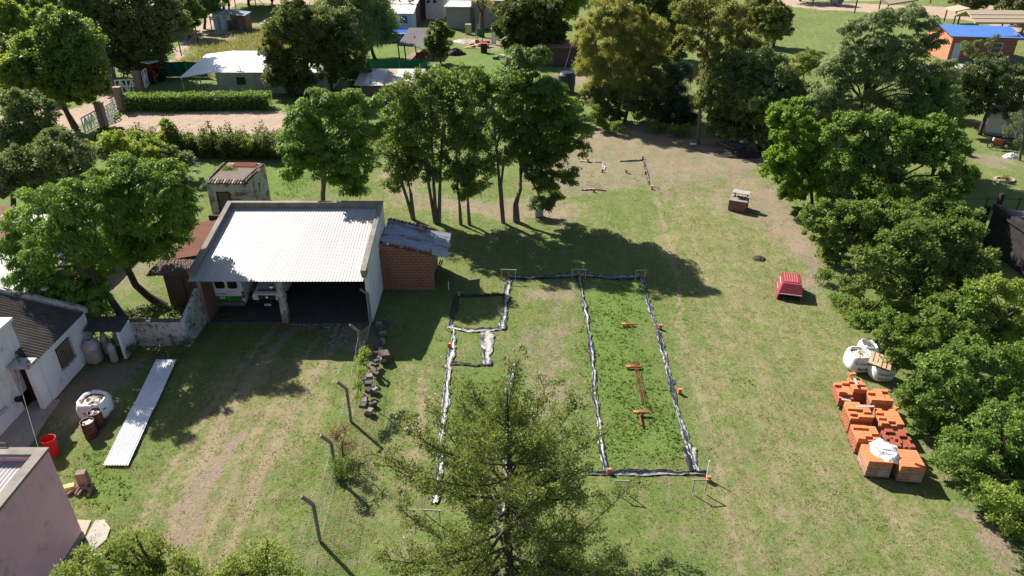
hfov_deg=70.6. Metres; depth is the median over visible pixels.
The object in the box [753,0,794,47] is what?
gum tree
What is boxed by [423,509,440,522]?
batter board
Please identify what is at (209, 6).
roadside tree
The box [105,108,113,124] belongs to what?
gate
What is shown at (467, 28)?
cupboard
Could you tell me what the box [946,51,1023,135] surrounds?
broad tree
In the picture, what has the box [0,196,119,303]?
house
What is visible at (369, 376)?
stone block
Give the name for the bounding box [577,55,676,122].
dark tree
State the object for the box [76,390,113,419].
bulk bag
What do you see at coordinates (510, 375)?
plastic lining
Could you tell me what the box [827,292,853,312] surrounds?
bush
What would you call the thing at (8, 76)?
bushy tree
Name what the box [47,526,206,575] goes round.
ash tree
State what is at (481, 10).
pollard tree
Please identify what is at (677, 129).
bush
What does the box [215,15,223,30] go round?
door
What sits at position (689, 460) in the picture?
plastic lining
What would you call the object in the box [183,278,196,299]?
door
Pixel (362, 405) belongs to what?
stone block
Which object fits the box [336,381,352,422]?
fence post
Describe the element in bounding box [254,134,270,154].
hedge bush
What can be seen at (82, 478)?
wood pile
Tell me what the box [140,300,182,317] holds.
bush
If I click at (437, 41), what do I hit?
round shrub
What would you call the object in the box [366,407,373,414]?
stone block
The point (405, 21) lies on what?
window
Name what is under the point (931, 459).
bush
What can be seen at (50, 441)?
bin
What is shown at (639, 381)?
rebar cage
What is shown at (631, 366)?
brick bar
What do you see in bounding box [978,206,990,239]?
tarred post
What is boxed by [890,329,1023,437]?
hedge tree
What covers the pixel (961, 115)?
thicket
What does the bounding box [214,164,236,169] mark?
roof weeds
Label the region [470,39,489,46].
brick heap
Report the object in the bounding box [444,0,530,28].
rendered house
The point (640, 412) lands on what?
brick bar
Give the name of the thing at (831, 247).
hedge tree
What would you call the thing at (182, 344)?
weeds
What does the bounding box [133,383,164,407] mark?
corrugated sheet
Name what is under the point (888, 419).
brick stack
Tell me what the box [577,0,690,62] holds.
dark tree
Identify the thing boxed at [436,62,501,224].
slim tree
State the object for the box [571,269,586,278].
batter board
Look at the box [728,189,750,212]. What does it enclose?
brick barbecue
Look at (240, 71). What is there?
white roofed house
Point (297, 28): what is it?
broad tree
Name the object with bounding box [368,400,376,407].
stone block
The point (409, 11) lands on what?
blue house
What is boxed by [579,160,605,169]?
plastic lining
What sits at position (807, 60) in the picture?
scrub tree
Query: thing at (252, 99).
clipped hedge
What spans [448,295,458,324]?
plastic lining
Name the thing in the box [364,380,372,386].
stone block
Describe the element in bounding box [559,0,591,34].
broad tree
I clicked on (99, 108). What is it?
gate pillar
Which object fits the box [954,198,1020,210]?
wire fence
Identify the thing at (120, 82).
gate
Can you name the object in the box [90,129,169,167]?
scrub tree
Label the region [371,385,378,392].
stone block
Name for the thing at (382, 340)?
stone block
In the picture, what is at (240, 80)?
window
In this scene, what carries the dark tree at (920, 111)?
on the ground at (674, 162)
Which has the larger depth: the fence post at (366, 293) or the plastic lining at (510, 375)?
the fence post at (366, 293)
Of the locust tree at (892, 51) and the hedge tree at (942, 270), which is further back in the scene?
the locust tree at (892, 51)
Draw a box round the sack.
[1002,152,1018,158]
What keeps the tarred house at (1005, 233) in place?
on the ground at (674, 162)
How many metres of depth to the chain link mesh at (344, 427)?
32.99 m
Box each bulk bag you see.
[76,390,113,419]
[843,346,870,372]
[857,338,878,357]
[867,357,895,381]
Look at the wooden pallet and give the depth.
37.55 m
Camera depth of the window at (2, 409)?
34.25 m
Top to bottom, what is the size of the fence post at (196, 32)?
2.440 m
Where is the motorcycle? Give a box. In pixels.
[987,136,1010,149]
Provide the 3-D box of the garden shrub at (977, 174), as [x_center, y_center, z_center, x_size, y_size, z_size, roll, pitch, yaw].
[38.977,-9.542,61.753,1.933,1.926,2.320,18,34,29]
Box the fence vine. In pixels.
[350,345,370,402]
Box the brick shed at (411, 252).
[379,217,450,289]
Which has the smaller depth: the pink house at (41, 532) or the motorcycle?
the pink house at (41, 532)
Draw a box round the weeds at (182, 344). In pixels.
[116,336,195,357]
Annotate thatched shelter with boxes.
[854,0,918,12]
[953,10,1023,35]
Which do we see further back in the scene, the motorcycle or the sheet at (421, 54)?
the sheet at (421, 54)
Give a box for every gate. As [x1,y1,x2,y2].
[80,110,98,132]
[104,102,114,115]
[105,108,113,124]
[109,97,117,112]
[114,79,127,92]
[125,79,136,92]
[141,68,149,87]
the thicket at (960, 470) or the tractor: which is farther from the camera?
the tractor
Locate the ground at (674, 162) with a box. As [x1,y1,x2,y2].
[0,0,1023,575]
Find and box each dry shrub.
[324,418,358,459]
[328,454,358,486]
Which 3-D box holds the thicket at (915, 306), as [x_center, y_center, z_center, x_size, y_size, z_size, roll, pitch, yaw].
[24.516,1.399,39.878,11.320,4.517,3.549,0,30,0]
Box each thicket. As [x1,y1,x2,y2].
[801,182,987,241]
[804,81,848,134]
[845,278,1023,348]
[933,440,1023,513]
[939,62,974,118]
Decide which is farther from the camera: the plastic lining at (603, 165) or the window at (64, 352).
the plastic lining at (603, 165)
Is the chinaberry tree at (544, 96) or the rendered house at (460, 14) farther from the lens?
the rendered house at (460, 14)
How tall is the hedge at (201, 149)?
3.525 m
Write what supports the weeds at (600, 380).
on the ground at (674, 162)
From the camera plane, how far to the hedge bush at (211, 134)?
68.00 m
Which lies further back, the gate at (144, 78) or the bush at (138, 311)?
the gate at (144, 78)
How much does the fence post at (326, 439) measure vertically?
2.440 m
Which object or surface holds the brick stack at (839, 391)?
on the ground at (674, 162)
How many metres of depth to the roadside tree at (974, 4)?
137.84 m
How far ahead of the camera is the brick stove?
108.43 m
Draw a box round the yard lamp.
[40,286,48,292]
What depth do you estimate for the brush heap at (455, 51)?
107.51 m
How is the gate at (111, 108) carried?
on the ground at (674, 162)
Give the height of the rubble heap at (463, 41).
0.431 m
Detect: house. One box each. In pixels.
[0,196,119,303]
[0,287,93,435]
[0,443,84,575]
[179,51,341,93]
[390,0,420,29]
[420,0,446,18]
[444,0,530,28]
[927,24,1023,62]
[982,204,1023,275]
[983,92,1023,138]
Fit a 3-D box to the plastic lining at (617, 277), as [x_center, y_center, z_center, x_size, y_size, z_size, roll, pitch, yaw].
[4.159,-0.782,47.946,9.136,0.219,0.787,1,30,1]
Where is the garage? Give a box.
[188,201,384,323]
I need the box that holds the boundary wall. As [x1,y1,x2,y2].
[112,288,205,345]
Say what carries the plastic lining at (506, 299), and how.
on the ground at (674, 162)
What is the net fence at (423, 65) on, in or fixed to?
on the ground at (674, 162)
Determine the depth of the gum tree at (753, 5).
111.60 m
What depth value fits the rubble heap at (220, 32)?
122.62 m
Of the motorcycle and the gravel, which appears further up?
the motorcycle
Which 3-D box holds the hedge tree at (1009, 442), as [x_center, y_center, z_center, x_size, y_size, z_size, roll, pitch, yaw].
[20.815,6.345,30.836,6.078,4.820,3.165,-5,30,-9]
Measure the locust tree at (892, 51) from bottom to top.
14.230 m
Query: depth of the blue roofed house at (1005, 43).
103.62 m
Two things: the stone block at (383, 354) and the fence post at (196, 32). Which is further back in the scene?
the fence post at (196, 32)
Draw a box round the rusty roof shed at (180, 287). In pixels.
[146,215,218,305]
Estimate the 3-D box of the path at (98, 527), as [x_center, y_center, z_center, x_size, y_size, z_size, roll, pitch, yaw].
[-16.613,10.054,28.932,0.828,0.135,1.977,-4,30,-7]
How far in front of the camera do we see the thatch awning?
129.81 m
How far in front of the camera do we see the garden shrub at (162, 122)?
67.55 m
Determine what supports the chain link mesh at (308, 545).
attached to the fence post at (307, 500)
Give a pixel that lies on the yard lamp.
(45, 288)
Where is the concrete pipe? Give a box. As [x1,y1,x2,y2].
[830,0,843,4]
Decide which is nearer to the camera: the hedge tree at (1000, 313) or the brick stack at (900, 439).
the brick stack at (900, 439)
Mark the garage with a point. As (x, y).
(324, 257)
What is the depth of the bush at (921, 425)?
34.17 m
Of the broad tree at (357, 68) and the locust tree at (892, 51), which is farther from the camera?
the broad tree at (357, 68)
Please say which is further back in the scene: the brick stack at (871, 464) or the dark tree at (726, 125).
the dark tree at (726, 125)
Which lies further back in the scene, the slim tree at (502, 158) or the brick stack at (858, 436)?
the slim tree at (502, 158)
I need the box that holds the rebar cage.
[633,357,644,403]
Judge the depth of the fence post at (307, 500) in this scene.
28.07 m
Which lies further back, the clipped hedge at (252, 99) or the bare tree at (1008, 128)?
the clipped hedge at (252, 99)
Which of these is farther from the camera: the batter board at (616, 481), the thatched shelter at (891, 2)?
the thatched shelter at (891, 2)
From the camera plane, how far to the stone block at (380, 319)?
42.73 m
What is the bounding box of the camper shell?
[775,272,801,301]
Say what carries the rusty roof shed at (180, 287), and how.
on the ground at (674, 162)
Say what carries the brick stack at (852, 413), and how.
on the ground at (674, 162)
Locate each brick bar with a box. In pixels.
[625,365,640,367]
[633,410,649,413]
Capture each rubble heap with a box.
[205,31,235,33]
[453,39,474,43]
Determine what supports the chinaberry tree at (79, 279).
on the ground at (674, 162)
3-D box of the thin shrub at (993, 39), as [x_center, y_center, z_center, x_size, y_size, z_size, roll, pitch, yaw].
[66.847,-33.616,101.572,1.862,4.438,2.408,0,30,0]
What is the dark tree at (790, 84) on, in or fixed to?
on the ground at (674, 162)
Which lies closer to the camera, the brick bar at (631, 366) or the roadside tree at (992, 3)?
the brick bar at (631, 366)
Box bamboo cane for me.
[653,32,682,68]
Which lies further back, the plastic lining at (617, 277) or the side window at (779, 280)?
the plastic lining at (617, 277)
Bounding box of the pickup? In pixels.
[252,281,291,305]
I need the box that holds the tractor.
[137,60,165,84]
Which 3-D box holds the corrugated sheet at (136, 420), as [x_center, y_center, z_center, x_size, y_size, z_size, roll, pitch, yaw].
[-18.203,6.410,35.089,1.110,0.106,2.247,-4,30,-7]
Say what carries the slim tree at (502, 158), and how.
on the ground at (674, 162)
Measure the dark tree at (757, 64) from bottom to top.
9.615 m
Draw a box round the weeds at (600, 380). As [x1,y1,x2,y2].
[62,169,750,524]
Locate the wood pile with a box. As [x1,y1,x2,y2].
[63,469,94,496]
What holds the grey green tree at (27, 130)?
on the ground at (674, 162)
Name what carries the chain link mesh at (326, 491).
attached to the fence post at (307, 500)
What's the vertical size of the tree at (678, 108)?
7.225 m
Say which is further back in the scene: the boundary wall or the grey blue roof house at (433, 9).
the grey blue roof house at (433, 9)
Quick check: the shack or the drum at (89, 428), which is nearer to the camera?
the drum at (89, 428)
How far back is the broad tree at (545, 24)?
101.02 m
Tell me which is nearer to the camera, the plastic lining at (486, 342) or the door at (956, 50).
the plastic lining at (486, 342)
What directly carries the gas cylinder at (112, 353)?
on the ground at (674, 162)
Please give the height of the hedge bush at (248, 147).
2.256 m
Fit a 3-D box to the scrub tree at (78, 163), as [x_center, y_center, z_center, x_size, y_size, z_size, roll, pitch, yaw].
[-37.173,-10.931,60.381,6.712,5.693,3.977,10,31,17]
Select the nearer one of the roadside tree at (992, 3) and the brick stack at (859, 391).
the brick stack at (859, 391)
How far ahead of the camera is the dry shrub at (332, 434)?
32.06 m
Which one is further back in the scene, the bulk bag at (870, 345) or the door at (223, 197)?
the door at (223, 197)
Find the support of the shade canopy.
on the ground at (674, 162)
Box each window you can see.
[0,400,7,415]
[55,337,76,371]
[236,77,245,84]
[399,16,407,23]
[777,277,780,286]
[989,43,1003,52]
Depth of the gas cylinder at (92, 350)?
38.97 m
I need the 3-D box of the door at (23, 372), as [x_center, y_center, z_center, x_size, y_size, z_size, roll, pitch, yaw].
[-23.810,4.781,35.971,0.740,2.050,0.090,0,30,0]
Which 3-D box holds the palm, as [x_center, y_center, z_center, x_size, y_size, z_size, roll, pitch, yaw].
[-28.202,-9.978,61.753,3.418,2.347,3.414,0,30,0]
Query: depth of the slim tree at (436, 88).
50.92 m
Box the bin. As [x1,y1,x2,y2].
[40,434,59,457]
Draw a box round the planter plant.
[526,194,539,209]
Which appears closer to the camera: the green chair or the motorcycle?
the motorcycle
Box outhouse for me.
[204,162,270,214]
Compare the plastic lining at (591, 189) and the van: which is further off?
the plastic lining at (591, 189)
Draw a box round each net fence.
[161,60,207,76]
[366,59,426,68]
[419,56,426,71]
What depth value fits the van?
43.68 m
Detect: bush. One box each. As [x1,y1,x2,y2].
[110,306,146,317]
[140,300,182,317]
[179,135,195,151]
[195,131,218,141]
[214,131,238,154]
[229,137,255,158]
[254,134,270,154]
[260,138,286,158]
[601,120,626,132]
[644,120,666,131]
[667,122,691,137]
[757,95,839,208]
[812,267,834,282]
[818,110,975,217]
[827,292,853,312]
[906,418,938,436]
[922,450,944,468]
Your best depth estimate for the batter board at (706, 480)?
30.73 m
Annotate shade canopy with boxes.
[397,28,433,59]
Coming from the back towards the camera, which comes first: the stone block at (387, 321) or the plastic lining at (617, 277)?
the plastic lining at (617, 277)
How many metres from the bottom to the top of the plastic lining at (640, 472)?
0.208 m
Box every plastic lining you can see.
[430,325,456,502]
[447,325,504,332]
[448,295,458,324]
[451,361,490,365]
[456,293,504,296]
[480,331,494,363]
[498,276,511,328]
[498,363,515,518]
[506,273,642,279]
[539,468,708,476]
[577,275,608,470]
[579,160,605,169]
[581,188,604,190]
[640,276,699,470]
[643,160,649,183]
[682,447,698,470]
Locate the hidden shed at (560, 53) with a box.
[538,39,592,65]
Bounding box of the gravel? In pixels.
[277,324,352,354]
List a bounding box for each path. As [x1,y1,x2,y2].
[0,400,59,446]
[77,519,109,558]
[77,520,90,534]
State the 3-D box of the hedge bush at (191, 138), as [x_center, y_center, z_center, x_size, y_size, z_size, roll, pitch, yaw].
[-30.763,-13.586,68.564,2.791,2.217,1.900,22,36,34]
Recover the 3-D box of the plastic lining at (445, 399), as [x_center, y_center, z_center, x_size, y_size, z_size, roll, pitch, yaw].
[-3.335,5.630,36.609,0.528,0.216,13.829,0,30,-1]
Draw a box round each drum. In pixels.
[79,417,98,439]
[87,407,105,429]
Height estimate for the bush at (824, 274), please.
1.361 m
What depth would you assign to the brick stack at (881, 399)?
35.35 m
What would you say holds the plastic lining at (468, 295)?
on the ground at (674, 162)
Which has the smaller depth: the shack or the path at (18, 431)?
the path at (18, 431)
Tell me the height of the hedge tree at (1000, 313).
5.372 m
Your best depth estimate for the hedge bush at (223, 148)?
67.42 m
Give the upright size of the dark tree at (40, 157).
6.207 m
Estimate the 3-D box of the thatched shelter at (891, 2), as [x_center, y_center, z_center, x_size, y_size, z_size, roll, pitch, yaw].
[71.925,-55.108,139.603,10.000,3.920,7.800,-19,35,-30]
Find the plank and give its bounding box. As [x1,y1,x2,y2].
[856,405,874,407]
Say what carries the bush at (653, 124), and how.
on the ground at (674, 162)
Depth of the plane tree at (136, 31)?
89.79 m
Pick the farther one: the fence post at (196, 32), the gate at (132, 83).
the fence post at (196, 32)
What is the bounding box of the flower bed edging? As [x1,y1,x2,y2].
[994,176,1014,182]
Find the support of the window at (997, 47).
in the blue roofed house at (1005, 43)
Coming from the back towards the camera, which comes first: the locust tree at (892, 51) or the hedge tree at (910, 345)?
the locust tree at (892, 51)
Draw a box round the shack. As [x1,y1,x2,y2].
[212,9,251,30]
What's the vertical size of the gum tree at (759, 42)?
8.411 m
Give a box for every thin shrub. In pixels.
[960,39,982,64]
[984,33,1001,57]
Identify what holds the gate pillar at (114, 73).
on the ground at (674, 162)
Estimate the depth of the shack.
123.83 m
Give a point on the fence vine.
(361, 371)
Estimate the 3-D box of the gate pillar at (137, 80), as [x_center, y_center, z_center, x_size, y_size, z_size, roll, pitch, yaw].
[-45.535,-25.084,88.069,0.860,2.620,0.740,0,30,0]
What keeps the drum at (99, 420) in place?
on the ground at (674, 162)
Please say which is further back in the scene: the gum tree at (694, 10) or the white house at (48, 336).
the gum tree at (694, 10)
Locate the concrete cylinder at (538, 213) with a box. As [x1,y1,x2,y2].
[535,208,542,216]
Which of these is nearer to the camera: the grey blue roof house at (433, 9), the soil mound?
the soil mound
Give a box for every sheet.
[103,434,141,465]
[119,406,154,434]
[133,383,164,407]
[145,359,175,383]
[415,52,427,57]
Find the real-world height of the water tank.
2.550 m
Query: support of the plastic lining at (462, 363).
on the ground at (674, 162)
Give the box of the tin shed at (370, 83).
[354,68,424,106]
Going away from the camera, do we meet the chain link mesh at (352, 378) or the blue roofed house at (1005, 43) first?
the chain link mesh at (352, 378)
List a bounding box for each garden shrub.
[90,125,137,149]
[154,117,180,145]
[956,164,982,184]
[1001,174,1011,181]
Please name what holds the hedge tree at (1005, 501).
on the ground at (674, 162)
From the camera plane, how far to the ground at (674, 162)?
38.52 m
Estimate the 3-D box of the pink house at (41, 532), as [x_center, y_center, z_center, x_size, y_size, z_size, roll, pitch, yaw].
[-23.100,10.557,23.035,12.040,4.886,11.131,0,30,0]
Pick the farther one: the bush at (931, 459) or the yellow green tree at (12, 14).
the yellow green tree at (12, 14)
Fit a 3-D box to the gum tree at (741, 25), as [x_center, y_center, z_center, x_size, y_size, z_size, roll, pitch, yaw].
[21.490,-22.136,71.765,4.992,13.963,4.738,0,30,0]
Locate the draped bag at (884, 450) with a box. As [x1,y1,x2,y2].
[869,438,899,463]
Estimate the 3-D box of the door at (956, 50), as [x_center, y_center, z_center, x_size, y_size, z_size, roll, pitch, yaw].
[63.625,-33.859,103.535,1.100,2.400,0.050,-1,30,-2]
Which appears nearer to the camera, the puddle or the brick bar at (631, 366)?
the brick bar at (631, 366)
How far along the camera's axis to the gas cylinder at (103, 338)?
39.69 m
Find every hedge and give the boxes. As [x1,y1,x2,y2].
[120,89,272,111]
[126,119,224,158]
[216,120,281,159]
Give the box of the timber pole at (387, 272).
[379,250,394,295]
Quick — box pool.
[391,30,406,41]
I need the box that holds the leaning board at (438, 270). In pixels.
[434,259,442,283]
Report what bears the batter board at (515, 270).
on the ground at (674, 162)
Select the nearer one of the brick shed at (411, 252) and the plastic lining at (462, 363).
the plastic lining at (462, 363)
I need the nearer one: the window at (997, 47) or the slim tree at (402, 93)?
the slim tree at (402, 93)
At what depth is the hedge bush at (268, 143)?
66.64 m
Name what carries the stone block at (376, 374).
on the stone block
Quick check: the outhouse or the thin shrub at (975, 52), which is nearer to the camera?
the outhouse
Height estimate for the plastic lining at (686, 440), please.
0.221 m
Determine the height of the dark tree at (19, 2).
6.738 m
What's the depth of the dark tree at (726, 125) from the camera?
68.41 m
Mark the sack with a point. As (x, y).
(1011, 155)
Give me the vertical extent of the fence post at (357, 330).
2.440 m
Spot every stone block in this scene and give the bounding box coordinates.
[359,402,366,408]
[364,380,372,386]
[365,373,372,379]
[365,386,371,394]
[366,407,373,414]
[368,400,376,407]
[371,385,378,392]
[372,371,379,377]
[377,317,384,322]
[378,349,390,362]
[380,338,385,343]
[385,319,390,325]
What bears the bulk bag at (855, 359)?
on the ground at (674, 162)
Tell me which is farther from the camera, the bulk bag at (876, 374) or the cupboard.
the cupboard
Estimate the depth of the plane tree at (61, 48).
70.98 m
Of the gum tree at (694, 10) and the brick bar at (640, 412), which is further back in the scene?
the gum tree at (694, 10)
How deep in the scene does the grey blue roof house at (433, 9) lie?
133.80 m
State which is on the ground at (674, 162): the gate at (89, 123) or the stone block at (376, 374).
the gate at (89, 123)
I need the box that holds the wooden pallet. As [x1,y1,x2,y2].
[868,351,891,371]
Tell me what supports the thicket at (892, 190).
on the ground at (674, 162)
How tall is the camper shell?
1.005 m
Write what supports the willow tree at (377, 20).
on the ground at (674, 162)
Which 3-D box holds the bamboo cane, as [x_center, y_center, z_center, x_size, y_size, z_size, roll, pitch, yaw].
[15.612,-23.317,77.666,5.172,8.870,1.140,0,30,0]
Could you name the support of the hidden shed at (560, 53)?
on the ground at (674, 162)
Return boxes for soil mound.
[752,255,765,261]
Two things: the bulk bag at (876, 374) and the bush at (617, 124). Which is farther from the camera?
the bush at (617, 124)
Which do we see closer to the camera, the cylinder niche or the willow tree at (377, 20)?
the cylinder niche
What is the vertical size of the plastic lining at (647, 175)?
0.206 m
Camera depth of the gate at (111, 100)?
80.98 m
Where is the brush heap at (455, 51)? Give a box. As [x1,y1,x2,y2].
[445,47,465,55]
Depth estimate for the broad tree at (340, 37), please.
85.18 m
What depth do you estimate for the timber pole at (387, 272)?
45.23 m
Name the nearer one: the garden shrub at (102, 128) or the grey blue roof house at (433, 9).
the garden shrub at (102, 128)
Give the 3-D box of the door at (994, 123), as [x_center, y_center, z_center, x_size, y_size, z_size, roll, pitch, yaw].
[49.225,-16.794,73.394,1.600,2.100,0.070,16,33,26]
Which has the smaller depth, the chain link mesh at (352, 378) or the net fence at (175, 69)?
the chain link mesh at (352, 378)
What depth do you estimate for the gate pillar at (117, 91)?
81.27 m
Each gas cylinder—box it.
[82,337,103,364]
[99,332,108,354]
[107,342,118,362]
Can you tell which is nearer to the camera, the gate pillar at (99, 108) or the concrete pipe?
the gate pillar at (99, 108)
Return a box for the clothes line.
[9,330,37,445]
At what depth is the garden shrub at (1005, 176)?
62.55 m
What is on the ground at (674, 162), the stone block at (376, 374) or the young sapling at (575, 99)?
the young sapling at (575, 99)
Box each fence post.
[186,27,208,42]
[300,495,321,541]
[320,434,337,478]
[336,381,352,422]
[349,324,361,355]
[359,288,371,323]
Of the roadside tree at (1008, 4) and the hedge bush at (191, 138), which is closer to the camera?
the hedge bush at (191, 138)
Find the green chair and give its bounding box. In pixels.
[477,29,482,39]
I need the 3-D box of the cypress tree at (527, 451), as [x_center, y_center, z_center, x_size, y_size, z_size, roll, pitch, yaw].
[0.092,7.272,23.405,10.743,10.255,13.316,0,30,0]
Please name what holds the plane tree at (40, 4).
on the ground at (674, 162)
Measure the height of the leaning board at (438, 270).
1.799 m
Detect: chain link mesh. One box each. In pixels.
[293,509,319,575]
[315,450,336,534]
[333,396,350,464]
[348,339,361,414]
[360,298,371,354]
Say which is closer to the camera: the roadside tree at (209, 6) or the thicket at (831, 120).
the thicket at (831, 120)
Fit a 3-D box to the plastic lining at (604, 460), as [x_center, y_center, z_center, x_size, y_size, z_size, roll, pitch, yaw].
[4.368,3.678,40.054,0.501,0.235,18.187,0,30,1]
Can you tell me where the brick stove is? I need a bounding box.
[480,43,486,52]
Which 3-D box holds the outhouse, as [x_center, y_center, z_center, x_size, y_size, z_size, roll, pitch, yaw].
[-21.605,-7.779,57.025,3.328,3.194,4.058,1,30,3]
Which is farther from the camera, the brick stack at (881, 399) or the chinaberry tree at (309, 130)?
the chinaberry tree at (309, 130)
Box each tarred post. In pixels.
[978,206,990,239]
[986,193,1005,231]
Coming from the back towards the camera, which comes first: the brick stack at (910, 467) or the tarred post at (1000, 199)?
the tarred post at (1000, 199)
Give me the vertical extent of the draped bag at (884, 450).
0.516 m
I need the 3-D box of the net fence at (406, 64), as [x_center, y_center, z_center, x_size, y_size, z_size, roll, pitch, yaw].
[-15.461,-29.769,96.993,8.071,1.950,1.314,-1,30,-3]
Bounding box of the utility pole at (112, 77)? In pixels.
[96,22,114,85]
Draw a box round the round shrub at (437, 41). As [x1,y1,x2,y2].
[423,19,455,63]
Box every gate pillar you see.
[92,102,108,127]
[107,68,117,86]
[112,86,125,110]
[131,70,144,92]
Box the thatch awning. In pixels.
[943,5,969,24]
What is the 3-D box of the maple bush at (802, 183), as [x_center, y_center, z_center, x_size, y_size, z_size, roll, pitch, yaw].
[22.430,-10.382,55.790,7.415,9.282,5.222,0,30,0]
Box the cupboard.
[465,24,470,33]
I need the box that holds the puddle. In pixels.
[713,148,761,158]
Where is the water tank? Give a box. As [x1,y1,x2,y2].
[558,71,575,93]
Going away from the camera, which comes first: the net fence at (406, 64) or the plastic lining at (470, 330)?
the plastic lining at (470, 330)
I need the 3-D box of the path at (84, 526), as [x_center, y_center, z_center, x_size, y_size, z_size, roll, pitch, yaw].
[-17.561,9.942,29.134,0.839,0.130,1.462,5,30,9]
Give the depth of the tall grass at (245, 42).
112.68 m
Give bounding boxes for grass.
[171,25,352,76]
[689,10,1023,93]
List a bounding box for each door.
[20,370,37,400]
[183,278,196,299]
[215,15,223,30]
[218,193,229,210]
[372,90,385,106]
[491,31,495,43]
[951,43,960,59]
[985,112,1008,133]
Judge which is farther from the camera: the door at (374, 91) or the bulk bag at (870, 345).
the door at (374, 91)
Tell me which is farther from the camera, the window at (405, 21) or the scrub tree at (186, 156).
the window at (405, 21)
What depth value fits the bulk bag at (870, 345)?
39.44 m
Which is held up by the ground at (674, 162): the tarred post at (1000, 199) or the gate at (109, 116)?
the tarred post at (1000, 199)
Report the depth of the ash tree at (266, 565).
20.45 m
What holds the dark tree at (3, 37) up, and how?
on the ground at (674, 162)
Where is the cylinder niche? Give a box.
[83,316,135,358]
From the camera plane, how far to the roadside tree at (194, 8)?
116.81 m
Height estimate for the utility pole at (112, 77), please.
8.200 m
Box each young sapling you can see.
[565,96,583,113]
[588,104,607,129]
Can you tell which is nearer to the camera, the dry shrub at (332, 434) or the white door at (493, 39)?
the dry shrub at (332, 434)
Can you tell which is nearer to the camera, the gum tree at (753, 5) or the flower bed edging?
the flower bed edging
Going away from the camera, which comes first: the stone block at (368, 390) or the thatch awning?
the stone block at (368, 390)
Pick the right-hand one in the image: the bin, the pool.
the pool
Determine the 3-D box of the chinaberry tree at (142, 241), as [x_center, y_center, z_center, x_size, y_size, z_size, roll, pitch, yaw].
[-21.328,-2.912,41.981,6.976,10.085,5.294,0,30,0]
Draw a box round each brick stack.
[831,381,852,406]
[840,401,873,432]
[846,372,867,403]
[847,424,880,452]
[857,444,892,477]
[862,389,893,414]
[872,406,904,436]
[879,428,915,449]
[891,449,925,482]
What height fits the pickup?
1.734 m
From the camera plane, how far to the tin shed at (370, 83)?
83.24 m
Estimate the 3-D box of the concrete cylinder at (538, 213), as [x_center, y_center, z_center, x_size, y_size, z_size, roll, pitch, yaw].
[2.116,-6.004,56.323,0.660,0.800,0.660,0,30,0]
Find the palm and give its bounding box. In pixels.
[173,157,200,184]
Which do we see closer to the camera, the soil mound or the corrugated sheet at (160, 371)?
the corrugated sheet at (160, 371)
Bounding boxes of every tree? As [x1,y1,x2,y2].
[0,0,35,35]
[0,27,17,68]
[0,50,51,120]
[0,86,62,163]
[0,136,70,205]
[0,175,131,321]
[3,3,112,129]
[5,0,26,6]
[22,0,62,11]
[33,123,110,182]
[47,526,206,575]
[57,0,194,79]
[79,151,204,310]
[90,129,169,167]
[152,140,193,167]
[178,0,206,37]
[197,0,229,28]
[206,534,309,575]
[257,0,331,97]
[274,86,389,200]
[310,0,404,58]
[312,3,368,91]
[340,40,372,89]
[360,342,669,575]
[365,67,439,219]
[391,65,471,222]
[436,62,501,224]
[471,0,494,36]
[471,63,526,223]
[489,0,569,50]
[491,43,595,221]
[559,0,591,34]
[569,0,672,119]
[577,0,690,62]
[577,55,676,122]
[641,60,704,124]
[668,0,735,143]
[696,46,771,143]
[712,0,756,114]
[726,47,781,149]
[732,30,780,69]
[739,0,772,26]
[743,44,820,149]
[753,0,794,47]
[785,46,824,79]
[796,194,988,262]
[805,2,963,168]
[834,216,1001,327]
[870,303,978,374]
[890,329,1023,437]
[891,73,976,176]
[934,392,1023,483]
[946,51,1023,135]
[947,0,999,9]
[959,271,1023,352]
[969,479,1023,541]
[988,1,1001,9]
[993,0,1023,24]
[1000,110,1023,160]
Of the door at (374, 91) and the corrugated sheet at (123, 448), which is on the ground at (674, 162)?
the corrugated sheet at (123, 448)
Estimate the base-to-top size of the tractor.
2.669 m
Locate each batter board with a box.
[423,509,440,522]
[500,269,516,279]
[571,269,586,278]
[615,480,628,492]
[692,479,708,492]
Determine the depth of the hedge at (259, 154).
67.64 m
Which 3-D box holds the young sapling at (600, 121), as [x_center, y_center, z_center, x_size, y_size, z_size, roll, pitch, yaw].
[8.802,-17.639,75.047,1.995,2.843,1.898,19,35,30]
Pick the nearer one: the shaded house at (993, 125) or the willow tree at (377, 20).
the shaded house at (993, 125)
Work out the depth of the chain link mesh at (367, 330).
39.98 m
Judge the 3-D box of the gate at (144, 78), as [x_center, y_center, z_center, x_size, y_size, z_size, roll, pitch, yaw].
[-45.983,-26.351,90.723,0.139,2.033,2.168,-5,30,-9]
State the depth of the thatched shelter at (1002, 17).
119.48 m
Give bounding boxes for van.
[212,281,258,305]
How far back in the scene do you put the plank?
34.44 m

